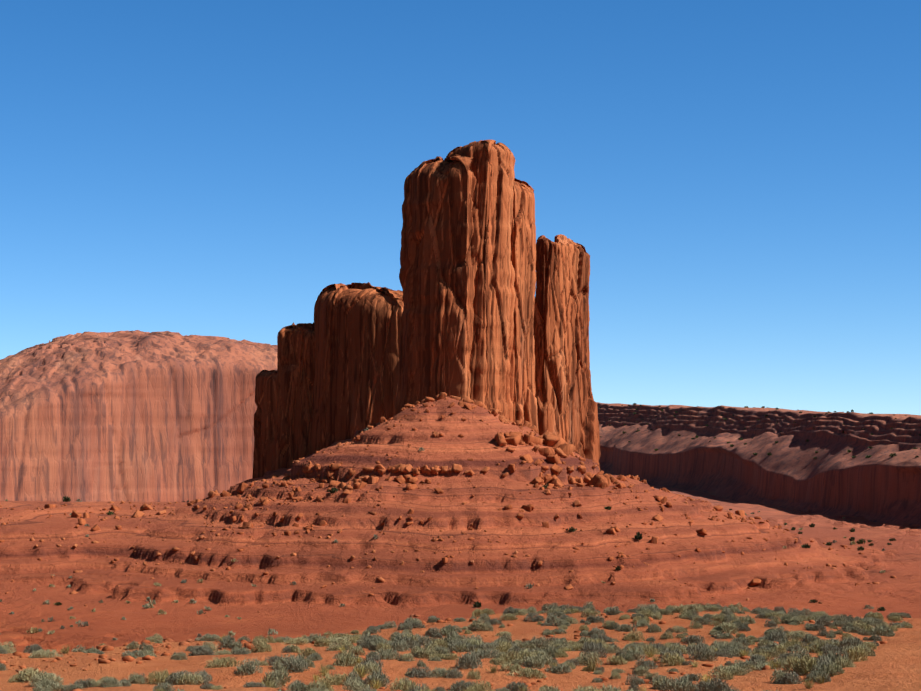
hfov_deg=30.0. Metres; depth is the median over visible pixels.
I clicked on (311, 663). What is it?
shrub
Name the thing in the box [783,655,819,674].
shrub
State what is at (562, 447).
boulders
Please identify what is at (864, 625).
shrub
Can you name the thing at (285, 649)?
shrub
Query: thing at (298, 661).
shrub
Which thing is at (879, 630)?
shrub
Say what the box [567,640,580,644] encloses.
shrub
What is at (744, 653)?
shrub
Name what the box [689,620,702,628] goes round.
shrub
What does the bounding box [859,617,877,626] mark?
shrub
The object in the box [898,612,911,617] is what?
shrub
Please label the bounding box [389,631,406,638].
shrub
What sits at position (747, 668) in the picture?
shrub
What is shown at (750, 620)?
shrub
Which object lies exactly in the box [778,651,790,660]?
shrub
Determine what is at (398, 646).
shrub
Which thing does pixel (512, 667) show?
shrub
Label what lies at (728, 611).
shrub
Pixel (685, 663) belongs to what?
shrub
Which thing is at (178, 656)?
shrub
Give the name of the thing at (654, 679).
shrub
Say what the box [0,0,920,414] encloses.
sky
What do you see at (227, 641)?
shrub
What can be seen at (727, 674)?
shrub
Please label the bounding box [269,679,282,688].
shrub
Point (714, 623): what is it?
shrub
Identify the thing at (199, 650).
shrub
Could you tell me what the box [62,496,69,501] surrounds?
shrub
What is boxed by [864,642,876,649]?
shrub
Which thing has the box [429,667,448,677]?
shrub
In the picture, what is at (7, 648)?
shrub
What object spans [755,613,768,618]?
shrub
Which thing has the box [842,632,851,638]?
shrub
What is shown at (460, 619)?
shrub
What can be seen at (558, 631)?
shrub
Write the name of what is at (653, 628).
shrub
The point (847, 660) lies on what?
shrub
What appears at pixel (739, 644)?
shrub
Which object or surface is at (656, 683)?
shrub
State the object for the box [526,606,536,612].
shrub
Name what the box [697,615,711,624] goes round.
shrub
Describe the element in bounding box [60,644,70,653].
shrub
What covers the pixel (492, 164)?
rock pillar
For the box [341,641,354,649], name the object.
shrub
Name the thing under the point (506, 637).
shrub
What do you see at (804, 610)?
shrub
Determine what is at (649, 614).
shrub
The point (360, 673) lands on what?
shrub
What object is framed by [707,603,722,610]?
shrub
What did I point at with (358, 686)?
shrub
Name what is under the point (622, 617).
shrub
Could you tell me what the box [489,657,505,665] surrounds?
shrub
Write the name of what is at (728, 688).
shrub
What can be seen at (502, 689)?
shrub
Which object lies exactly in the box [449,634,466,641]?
shrub
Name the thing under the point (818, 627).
shrub
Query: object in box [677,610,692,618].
shrub
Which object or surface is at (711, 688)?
shrub
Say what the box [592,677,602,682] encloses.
shrub
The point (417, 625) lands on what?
shrub
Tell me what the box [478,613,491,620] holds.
shrub
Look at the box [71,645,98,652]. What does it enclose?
shrub
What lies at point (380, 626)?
shrub
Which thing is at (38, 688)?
shrub
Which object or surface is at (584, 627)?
shrub
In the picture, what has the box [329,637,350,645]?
shrub
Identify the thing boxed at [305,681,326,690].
shrub
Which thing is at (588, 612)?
shrub
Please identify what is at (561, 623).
shrub
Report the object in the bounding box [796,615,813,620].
shrub
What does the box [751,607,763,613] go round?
shrub
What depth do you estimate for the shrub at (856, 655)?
67.72 m
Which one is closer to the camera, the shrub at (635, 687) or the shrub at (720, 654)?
the shrub at (635, 687)
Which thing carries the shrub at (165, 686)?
on the ground
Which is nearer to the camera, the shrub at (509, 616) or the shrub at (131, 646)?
the shrub at (131, 646)
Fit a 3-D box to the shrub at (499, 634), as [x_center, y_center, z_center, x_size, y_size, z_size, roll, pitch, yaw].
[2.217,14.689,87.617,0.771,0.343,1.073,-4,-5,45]
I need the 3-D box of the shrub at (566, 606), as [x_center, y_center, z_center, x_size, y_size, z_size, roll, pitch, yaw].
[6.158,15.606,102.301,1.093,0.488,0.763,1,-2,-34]
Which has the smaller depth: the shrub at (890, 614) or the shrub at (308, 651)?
the shrub at (308, 651)
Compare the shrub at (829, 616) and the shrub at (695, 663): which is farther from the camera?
the shrub at (829, 616)
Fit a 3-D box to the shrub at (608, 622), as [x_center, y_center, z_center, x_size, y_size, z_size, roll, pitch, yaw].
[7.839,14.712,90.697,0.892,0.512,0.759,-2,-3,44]
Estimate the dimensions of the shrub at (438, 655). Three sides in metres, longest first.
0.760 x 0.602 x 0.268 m
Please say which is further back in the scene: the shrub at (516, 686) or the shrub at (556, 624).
the shrub at (556, 624)
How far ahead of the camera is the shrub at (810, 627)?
88.99 m
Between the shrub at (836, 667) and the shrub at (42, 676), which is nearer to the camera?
the shrub at (42, 676)
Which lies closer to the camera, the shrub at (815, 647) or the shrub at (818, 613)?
the shrub at (815, 647)
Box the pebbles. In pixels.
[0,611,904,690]
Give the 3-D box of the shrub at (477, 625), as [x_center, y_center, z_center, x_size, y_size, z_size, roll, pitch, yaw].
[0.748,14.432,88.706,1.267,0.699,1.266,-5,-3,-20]
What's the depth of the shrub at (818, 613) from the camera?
104.56 m
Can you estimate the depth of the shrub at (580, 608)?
102.57 m
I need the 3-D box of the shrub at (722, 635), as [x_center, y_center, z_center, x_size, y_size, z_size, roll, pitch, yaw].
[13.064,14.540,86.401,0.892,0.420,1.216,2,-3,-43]
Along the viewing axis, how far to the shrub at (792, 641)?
80.17 m
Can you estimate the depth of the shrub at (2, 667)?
59.69 m
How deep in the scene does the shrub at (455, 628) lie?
88.03 m
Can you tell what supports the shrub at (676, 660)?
on the ground
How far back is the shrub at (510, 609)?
97.82 m
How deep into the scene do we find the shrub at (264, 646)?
65.91 m
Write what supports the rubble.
on the ground
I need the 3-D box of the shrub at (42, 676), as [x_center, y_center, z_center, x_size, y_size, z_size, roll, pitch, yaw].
[-13.035,10.472,54.038,1.028,0.526,1.048,-5,-9,38]
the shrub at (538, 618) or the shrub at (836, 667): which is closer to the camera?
the shrub at (836, 667)
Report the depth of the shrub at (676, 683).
54.96 m
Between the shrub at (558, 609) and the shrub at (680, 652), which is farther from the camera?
the shrub at (558, 609)
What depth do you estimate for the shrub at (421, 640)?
68.62 m
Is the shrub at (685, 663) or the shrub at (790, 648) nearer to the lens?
the shrub at (685, 663)
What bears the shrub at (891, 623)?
on the ground
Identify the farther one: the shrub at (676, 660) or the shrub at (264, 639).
the shrub at (264, 639)
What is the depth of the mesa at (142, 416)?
746.33 m
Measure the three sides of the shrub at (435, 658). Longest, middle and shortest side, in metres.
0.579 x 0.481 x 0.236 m
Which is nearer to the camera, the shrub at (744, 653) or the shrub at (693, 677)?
the shrub at (693, 677)
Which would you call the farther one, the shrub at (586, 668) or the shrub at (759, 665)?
the shrub at (759, 665)
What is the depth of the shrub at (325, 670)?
55.48 m
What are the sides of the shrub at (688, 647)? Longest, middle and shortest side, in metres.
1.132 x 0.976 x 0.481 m
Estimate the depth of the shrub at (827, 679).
56.97 m
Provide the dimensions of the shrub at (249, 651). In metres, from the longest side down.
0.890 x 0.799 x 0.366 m
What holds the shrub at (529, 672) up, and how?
on the ground
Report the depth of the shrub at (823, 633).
86.78 m
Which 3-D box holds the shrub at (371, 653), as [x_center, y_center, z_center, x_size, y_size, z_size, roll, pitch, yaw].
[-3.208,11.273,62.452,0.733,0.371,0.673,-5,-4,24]
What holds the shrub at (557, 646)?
on the ground
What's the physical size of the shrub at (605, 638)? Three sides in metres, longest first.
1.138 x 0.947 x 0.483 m
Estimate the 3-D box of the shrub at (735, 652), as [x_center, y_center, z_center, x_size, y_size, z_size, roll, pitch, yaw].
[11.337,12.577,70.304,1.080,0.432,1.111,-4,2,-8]
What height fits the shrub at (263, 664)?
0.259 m
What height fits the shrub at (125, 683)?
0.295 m
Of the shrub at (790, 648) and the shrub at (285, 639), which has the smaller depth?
the shrub at (790, 648)
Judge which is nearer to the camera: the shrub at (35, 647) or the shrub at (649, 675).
the shrub at (649, 675)
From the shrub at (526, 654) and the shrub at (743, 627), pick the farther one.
the shrub at (743, 627)
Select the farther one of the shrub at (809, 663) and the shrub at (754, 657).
the shrub at (754, 657)
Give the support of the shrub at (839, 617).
on the ground
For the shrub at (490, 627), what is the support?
on the ground
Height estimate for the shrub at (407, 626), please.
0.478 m
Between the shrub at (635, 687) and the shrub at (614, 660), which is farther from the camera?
the shrub at (614, 660)
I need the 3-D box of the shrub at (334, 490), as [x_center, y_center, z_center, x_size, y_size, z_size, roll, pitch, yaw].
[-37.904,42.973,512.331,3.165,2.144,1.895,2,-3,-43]
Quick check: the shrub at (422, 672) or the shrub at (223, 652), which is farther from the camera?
the shrub at (223, 652)
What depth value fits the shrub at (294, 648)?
64.40 m
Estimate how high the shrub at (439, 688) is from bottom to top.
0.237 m
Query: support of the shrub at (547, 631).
on the ground
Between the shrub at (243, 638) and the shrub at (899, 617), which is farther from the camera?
the shrub at (899, 617)
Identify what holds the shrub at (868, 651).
on the ground
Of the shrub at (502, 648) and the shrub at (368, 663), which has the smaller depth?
the shrub at (368, 663)
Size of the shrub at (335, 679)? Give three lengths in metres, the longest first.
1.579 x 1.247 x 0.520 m
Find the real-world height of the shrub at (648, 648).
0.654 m
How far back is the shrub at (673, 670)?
60.78 m
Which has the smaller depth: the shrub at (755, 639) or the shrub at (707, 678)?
the shrub at (707, 678)
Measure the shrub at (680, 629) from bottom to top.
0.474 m
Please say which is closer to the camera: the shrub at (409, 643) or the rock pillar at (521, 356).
the shrub at (409, 643)
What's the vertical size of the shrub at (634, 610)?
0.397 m
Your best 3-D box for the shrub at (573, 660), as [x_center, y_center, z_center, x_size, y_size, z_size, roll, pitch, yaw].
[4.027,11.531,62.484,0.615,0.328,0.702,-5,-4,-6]
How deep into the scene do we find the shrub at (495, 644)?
72.29 m
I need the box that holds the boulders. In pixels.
[33,392,821,589]
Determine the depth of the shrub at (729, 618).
92.66 m
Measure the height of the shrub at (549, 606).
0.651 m
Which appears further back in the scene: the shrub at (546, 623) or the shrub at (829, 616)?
the shrub at (829, 616)
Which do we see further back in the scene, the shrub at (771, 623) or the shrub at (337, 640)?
the shrub at (771, 623)
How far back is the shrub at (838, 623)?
92.71 m
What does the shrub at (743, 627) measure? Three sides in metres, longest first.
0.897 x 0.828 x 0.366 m
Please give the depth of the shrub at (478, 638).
71.74 m
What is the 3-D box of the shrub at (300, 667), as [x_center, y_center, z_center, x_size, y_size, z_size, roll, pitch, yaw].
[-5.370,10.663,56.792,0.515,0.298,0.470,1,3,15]
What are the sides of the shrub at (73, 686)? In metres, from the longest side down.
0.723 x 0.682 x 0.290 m
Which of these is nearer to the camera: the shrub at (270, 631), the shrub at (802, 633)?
the shrub at (802, 633)
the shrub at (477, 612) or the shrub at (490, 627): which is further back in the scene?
the shrub at (477, 612)
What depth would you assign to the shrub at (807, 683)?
54.76 m
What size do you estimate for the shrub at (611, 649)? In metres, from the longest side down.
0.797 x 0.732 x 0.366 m
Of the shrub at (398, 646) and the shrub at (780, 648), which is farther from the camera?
the shrub at (780, 648)
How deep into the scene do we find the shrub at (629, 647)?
72.50 m
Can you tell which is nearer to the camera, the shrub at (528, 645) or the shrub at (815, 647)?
the shrub at (528, 645)
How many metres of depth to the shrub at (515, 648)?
64.79 m
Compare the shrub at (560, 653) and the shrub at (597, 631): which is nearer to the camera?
the shrub at (560, 653)
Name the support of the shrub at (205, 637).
on the ground
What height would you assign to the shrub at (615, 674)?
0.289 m
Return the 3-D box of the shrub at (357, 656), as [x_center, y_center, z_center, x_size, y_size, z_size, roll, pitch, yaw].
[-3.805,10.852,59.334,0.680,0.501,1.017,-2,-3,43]
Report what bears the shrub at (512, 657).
on the ground
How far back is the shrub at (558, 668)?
59.11 m
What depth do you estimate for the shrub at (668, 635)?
87.11 m
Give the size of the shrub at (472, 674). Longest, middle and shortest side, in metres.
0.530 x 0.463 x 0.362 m
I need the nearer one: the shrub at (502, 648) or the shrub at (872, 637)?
the shrub at (502, 648)
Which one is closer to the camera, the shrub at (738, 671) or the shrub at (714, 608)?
the shrub at (738, 671)
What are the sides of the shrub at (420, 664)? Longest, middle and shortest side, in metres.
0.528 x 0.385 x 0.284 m
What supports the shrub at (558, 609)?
on the ground
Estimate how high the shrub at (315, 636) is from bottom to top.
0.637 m
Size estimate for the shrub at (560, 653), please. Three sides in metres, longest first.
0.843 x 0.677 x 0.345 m
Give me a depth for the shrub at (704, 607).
101.12 m
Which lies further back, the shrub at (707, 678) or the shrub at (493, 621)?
the shrub at (493, 621)
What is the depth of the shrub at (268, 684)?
52.22 m
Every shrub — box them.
[0,641,15,652]
[0,646,7,653]
[0,663,7,670]
[8,673,32,682]
[16,667,41,682]
[22,642,41,652]
[27,627,38,633]
[28,649,62,657]
[29,670,63,686]
[33,679,64,690]
[34,685,52,690]
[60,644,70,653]
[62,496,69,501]
[63,683,84,690]
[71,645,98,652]
[73,677,94,687]
[78,621,88,626]
[87,679,101,686]
[98,677,122,686]
[101,677,117,687]
[118,678,130,686]
[121,650,144,656]
[125,640,139,649]
[127,652,136,658]
[128,673,145,683]
[138,648,156,656]
[139,641,153,651]
[145,633,162,641]
[145,670,170,684]
[152,680,174,690]
[157,609,166,614]
[164,670,195,684]
[170,652,187,659]
[173,673,203,684]
[188,645,214,655]
[191,670,212,683]
[200,633,219,641]
[200,683,213,688]
[202,640,218,651]
[205,657,241,667]
[210,686,222,689]
[214,649,230,654]
[217,635,236,647]
[230,642,242,648]
[230,646,251,654]
[231,649,247,654]
[233,656,263,675]
[237,636,249,641]
[242,681,269,687]
[250,635,268,642]
[251,637,272,652]
[253,661,268,665]
[260,676,274,687]
[262,664,290,685]
[263,654,279,665]
[267,636,282,642]
[268,628,277,634]
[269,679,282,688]
[271,653,294,669]
[279,636,293,641]
[279,656,309,672]
[281,637,308,644]
[281,646,291,652]
[285,680,306,690]
[287,643,300,652]
[292,665,302,672]
[297,647,317,656]
[299,654,314,667]
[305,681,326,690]
[306,687,329,690]
[308,632,324,640]
[308,653,322,660]
[312,637,331,646]
[312,679,334,690]
[316,670,358,684]
[317,664,329,672]
[319,668,330,675]
[323,631,339,637]
[326,664,334,669]
[327,643,343,650]
[329,487,337,492]
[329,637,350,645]
[332,647,358,666]
[336,633,349,637]
[338,654,361,665]
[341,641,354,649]
[342,678,371,690]
[344,634,358,643]
[344,671,365,685]
[350,645,364,655]
[353,661,379,673]
[354,664,370,677]
[357,635,377,645]
[359,641,370,648]
[360,654,383,668]
[362,633,381,637]
[362,685,376,690]
[363,669,391,688]
[364,660,381,672]
[366,651,375,658]
[368,628,380,633]
[369,636,391,650]
[369,677,384,688]
[373,648,400,659]
[375,642,391,651]
[376,624,388,629]
[383,621,396,628]
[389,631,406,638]
[389,678,418,690]
[391,640,409,651]
[393,634,416,649]
[398,622,412,630]
[398,653,414,660]
[403,633,417,640]
[404,618,425,627]
[405,617,421,623]
[408,635,431,647]
[408,665,431,677]
[409,683,428,690]
[410,646,421,654]
[413,645,437,658]
[417,659,426,666]
[420,686,435,690]
[425,627,440,637]
[427,616,438,622]
[427,656,441,660]
[429,653,444,658]
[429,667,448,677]
[431,639,448,648]
[431,645,451,655]
[433,633,442,638]
[433,686,444,690]
[439,627,456,635]
[442,624,461,632]
[442,631,459,642]
[442,652,458,659]
[445,666,464,678]
[447,638,467,646]
[448,639,475,652]
[448,680,478,690]
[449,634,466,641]
[449,643,467,651]
[453,617,465,621]
[454,651,482,669]
[462,634,483,642]
[465,638,483,645]
[466,669,480,679]
[466,679,493,690]
[467,619,487,630]
[470,647,504,658]
[471,609,483,616]
[473,601,480,607]
[473,641,490,649]
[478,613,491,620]
[480,621,493,631]
[481,608,494,614]
[484,617,501,624]
[484,642,499,649]
[486,664,499,672]
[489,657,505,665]
[493,637,509,643]
[493,640,513,652]
[494,687,509,690]
[495,631,511,636]
[497,633,511,640]
[498,650,515,658]
[499,613,517,620]
[500,662,521,671]
[501,651,524,663]
[502,606,522,615]
[505,681,528,690]
[506,646,528,653]
[506,666,546,678]
[511,658,523,664]
[513,608,526,615]
[514,641,537,649]
[519,649,542,661]
[523,650,553,668]
[524,614,543,621]
[525,583,533,588]
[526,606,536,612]
[526,612,538,615]
[531,636,549,649]
[539,685,559,690]
[540,647,559,657]
[541,602,559,611]
[541,622,552,625]
[542,628,555,635]
[544,615,559,624]
[544,663,571,673]
[545,656,559,664]
[546,607,563,613]
[546,635,563,643]
[550,638,570,647]
[552,610,564,616]
[552,644,563,648]
[553,628,565,633]
[553,649,568,657]
[554,618,570,626]
[557,620,568,625]
[557,624,567,629]
[558,604,571,609]
[562,661,576,669]
[563,607,580,613]
[563,617,578,623]
[565,658,579,665]
[566,526,576,531]
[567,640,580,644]
[572,607,588,611]
[572,685,601,690]
[573,643,588,650]
[575,651,603,665]
[578,637,591,644]
[579,624,588,630]
[580,629,591,636]
[580,640,607,657]
[581,607,595,617]
[582,666,594,671]
[583,601,595,610]
[586,615,604,622]
[586,659,601,671]
[588,638,603,644]
[589,626,606,635]
[592,670,603,674]
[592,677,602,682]
[597,634,611,641]
[600,683,620,690]
[602,619,616,628]
[604,622,619,629]
[606,608,619,614]
[606,645,622,653]
[606,654,627,664]
[610,671,620,678]
[611,668,625,672]
[616,624,637,631]
[619,615,629,619]
[619,647,646,660]
[620,652,633,661]
[621,630,644,640]
[622,643,638,651]
[625,674,644,684]
[627,608,636,612]
[627,683,639,690]
[632,615,650,623]
[632,665,649,676]
[634,532,641,539]
[634,658,657,669]
[636,603,646,613]
[636,618,648,626]
[637,608,653,615]
[640,642,658,654]
[642,604,660,611]
[643,612,654,616]
[644,650,655,656]
[644,672,659,678]
[646,623,662,632]
[649,675,671,683]
[651,610,661,619]
[652,676,670,689]
[657,674,695,690]
[658,647,685,662]
[659,651,686,666]
[660,609,673,614]
[660,630,673,638]
[665,607,676,612]
[665,644,687,653]
[667,668,678,672]
[670,625,688,632]
[672,605,684,612]
[676,633,685,637]
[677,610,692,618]
[682,609,697,616]
[682,634,704,643]
[682,661,693,665]
[686,603,700,611]
[687,645,695,654]
[688,643,717,661]
[688,673,702,680]
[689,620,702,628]
[689,641,705,651]
[690,660,698,666]
[691,615,700,621]
[694,676,731,690]
[696,683,719,690]
[697,603,709,610]
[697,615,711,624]
[698,674,717,682]
[702,613,712,617]
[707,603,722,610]
[708,605,718,611]
[708,664,745,675]
[709,621,719,625]
[710,640,723,646]
[711,613,725,622]
[711,630,732,638]
[711,640,729,646]
[715,651,729,656]
[716,622,738,633]
[716,648,732,657]
[717,670,734,680]
[718,644,737,649]
[720,609,732,614]
[722,667,748,675]
[723,614,734,622]
[724,685,738,690]
[728,602,743,610]
[729,648,750,656]
[730,607,739,612]
[730,640,744,648]
[731,662,752,671]
[732,618,749,627]
[737,615,755,623]
[737,624,750,631]
[738,639,749,646]
[739,649,748,655]
[743,635,754,640]
[744,658,765,667]
[745,653,767,661]
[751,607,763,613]
[751,636,759,641]
[751,662,771,670]
[754,647,779,657]
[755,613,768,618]
[755,651,772,660]
[757,639,775,647]
[763,642,781,652]
[764,612,780,618]
[764,619,777,627]
[766,625,785,634]
[767,629,787,643]
[767,661,779,669]
[769,657,787,668]
[770,617,780,623]
[770,668,792,683]
[771,643,787,656]
[773,606,785,612]
[777,672,802,683]
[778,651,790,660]
[780,613,798,624]
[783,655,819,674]
[784,639,803,648]
[785,630,808,636]
[786,644,800,651]
[786,650,801,657]
[787,607,804,615]
[787,611,798,616]
[788,617,804,624]
[788,632,803,639]
[795,647,810,658]
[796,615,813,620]
[801,543,810,548]
[801,608,810,614]
[803,633,819,643]
[803,678,816,688]
[806,622,826,630]
[806,623,816,630]
[806,671,830,682]
[808,640,831,652]
[809,665,828,679]
[813,611,826,615]
[815,615,830,626]
[815,656,839,673]
[815,673,828,683]
[817,630,827,636]
[818,649,852,662]
[819,614,831,620]
[819,643,841,653]
[822,660,844,676]
[826,633,835,637]
[829,638,840,645]
[831,621,843,626]
[833,613,847,622]
[835,630,842,634]
[835,656,855,666]
[836,656,852,667]
[838,637,862,648]
[841,622,860,632]
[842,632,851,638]
[843,614,853,619]
[843,621,861,628]
[844,647,868,661]
[849,616,861,622]
[855,538,865,543]
[855,643,875,656]
[857,622,871,628]
[858,629,870,635]
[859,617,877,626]
[862,625,871,631]
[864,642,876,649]
[866,611,884,620]
[869,634,879,640]
[870,625,895,635]
[872,619,885,624]
[873,635,882,640]
[884,632,893,636]
[886,612,897,618]
[889,621,902,627]
[892,615,903,621]
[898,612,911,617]
[900,621,912,627]
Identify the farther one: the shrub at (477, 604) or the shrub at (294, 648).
the shrub at (477, 604)
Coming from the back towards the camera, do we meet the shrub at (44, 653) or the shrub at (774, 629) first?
the shrub at (774, 629)
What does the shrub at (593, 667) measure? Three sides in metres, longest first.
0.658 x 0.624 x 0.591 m
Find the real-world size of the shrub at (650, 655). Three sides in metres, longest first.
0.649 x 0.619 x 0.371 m
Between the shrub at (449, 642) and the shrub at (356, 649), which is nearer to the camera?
the shrub at (356, 649)
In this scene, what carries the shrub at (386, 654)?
on the ground
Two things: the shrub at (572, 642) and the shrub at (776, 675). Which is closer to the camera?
the shrub at (776, 675)
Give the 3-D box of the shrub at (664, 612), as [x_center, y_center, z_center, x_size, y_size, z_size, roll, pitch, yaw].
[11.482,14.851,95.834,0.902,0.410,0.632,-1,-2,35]
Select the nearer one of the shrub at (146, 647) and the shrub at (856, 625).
the shrub at (146, 647)
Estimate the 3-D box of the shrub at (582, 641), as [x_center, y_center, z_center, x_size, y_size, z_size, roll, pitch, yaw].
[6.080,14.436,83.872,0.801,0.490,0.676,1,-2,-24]
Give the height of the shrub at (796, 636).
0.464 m
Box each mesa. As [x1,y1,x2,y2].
[0,330,277,501]
[596,402,920,528]
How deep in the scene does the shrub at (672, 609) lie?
97.17 m
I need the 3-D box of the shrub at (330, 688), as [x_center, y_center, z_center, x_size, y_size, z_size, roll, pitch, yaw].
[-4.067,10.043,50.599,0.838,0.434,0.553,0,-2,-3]
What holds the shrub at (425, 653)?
on the ground
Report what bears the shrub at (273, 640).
on the ground
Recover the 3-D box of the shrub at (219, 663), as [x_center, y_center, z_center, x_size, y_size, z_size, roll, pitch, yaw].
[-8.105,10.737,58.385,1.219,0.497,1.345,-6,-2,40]
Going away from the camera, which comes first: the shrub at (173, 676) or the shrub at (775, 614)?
the shrub at (173, 676)
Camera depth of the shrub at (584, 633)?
87.73 m
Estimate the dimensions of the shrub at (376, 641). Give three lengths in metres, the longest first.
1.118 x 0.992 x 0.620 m
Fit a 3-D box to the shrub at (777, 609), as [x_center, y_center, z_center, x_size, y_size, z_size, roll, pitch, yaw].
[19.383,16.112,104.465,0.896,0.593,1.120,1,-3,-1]
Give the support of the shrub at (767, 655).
on the ground
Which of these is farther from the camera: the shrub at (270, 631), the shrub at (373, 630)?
the shrub at (270, 631)
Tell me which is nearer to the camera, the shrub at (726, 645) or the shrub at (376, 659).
the shrub at (376, 659)
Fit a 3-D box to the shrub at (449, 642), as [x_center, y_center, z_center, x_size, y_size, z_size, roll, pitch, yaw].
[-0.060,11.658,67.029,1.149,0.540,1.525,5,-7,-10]
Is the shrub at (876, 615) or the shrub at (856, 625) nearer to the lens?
the shrub at (856, 625)
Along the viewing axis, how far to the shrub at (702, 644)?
71.55 m
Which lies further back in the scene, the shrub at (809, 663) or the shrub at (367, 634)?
the shrub at (367, 634)
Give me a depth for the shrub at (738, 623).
89.60 m
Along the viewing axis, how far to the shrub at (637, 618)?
92.29 m
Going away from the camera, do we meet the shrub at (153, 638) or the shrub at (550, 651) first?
the shrub at (550, 651)
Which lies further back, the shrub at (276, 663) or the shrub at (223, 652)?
the shrub at (223, 652)
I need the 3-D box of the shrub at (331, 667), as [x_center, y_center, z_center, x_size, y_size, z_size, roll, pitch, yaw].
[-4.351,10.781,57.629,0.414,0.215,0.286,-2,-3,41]
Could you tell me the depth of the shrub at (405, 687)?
52.54 m
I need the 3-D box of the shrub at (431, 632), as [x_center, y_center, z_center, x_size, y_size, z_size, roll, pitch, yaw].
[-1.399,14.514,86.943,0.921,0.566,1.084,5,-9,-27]
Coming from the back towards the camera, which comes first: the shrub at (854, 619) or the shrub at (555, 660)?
the shrub at (854, 619)
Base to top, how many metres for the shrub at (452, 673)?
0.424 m
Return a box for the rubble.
[0,407,912,616]
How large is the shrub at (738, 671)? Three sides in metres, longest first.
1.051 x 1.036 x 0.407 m
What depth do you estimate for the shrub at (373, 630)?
87.25 m
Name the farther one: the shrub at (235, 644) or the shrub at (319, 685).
the shrub at (235, 644)
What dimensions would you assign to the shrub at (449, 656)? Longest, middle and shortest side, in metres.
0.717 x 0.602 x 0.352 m
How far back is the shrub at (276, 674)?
54.36 m
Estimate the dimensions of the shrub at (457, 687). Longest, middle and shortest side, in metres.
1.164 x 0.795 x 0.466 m
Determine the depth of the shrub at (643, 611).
95.93 m
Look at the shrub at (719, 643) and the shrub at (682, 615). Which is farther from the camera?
the shrub at (682, 615)
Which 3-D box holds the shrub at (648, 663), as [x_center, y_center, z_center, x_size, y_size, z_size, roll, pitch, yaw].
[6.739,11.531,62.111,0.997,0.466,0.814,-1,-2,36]
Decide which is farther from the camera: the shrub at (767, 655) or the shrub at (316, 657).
the shrub at (767, 655)
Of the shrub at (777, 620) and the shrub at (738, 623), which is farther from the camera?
the shrub at (777, 620)
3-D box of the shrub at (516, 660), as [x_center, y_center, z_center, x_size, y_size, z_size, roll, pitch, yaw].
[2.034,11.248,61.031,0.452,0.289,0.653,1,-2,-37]
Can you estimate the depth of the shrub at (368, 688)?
50.63 m
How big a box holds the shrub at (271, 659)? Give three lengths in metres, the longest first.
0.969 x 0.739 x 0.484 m
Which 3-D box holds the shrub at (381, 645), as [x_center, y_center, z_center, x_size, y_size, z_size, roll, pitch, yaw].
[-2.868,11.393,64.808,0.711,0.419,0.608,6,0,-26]
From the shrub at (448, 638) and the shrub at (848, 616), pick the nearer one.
the shrub at (448, 638)
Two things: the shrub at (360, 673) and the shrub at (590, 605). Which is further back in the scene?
the shrub at (590, 605)
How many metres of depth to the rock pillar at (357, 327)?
648.35 m
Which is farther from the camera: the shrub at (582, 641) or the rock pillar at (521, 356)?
the rock pillar at (521, 356)
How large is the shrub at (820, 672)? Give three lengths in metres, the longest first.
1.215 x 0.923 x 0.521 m
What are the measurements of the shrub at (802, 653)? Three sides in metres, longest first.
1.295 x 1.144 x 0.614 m
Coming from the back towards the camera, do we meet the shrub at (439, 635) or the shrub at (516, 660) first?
the shrub at (439, 635)
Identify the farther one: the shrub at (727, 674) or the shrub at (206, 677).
the shrub at (727, 674)
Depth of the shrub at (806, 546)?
536.26 m
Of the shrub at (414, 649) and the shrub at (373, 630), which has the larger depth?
the shrub at (373, 630)
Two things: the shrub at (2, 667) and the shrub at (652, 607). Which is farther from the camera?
the shrub at (652, 607)
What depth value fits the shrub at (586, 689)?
51.63 m
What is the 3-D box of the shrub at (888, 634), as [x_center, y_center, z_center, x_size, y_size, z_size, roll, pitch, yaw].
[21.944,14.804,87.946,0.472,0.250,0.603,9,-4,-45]
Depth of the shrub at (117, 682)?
52.41 m
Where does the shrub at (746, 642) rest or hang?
on the ground
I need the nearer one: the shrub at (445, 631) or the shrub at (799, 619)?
the shrub at (445, 631)
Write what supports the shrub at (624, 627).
on the ground
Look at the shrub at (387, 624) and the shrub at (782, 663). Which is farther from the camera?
the shrub at (387, 624)
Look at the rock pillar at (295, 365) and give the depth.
665.90 m
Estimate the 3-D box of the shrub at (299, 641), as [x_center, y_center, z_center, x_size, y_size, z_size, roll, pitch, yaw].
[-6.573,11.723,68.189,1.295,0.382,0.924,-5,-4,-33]
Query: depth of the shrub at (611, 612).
100.25 m
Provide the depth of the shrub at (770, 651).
69.76 m
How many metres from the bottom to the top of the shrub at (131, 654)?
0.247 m
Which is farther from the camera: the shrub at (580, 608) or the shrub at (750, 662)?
the shrub at (580, 608)
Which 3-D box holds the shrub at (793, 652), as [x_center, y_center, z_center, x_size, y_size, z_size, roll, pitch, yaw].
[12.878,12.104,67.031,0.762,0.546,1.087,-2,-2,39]
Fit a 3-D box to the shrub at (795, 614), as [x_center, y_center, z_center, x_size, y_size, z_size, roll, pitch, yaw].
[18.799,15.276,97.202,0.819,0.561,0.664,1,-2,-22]
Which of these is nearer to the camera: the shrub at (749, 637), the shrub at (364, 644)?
the shrub at (364, 644)
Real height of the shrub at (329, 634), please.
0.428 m
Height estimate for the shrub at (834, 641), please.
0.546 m
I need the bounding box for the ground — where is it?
[0,396,920,690]
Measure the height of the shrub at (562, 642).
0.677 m
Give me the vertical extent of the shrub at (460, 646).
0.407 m
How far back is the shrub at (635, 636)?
86.70 m
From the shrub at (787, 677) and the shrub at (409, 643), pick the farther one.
the shrub at (409, 643)

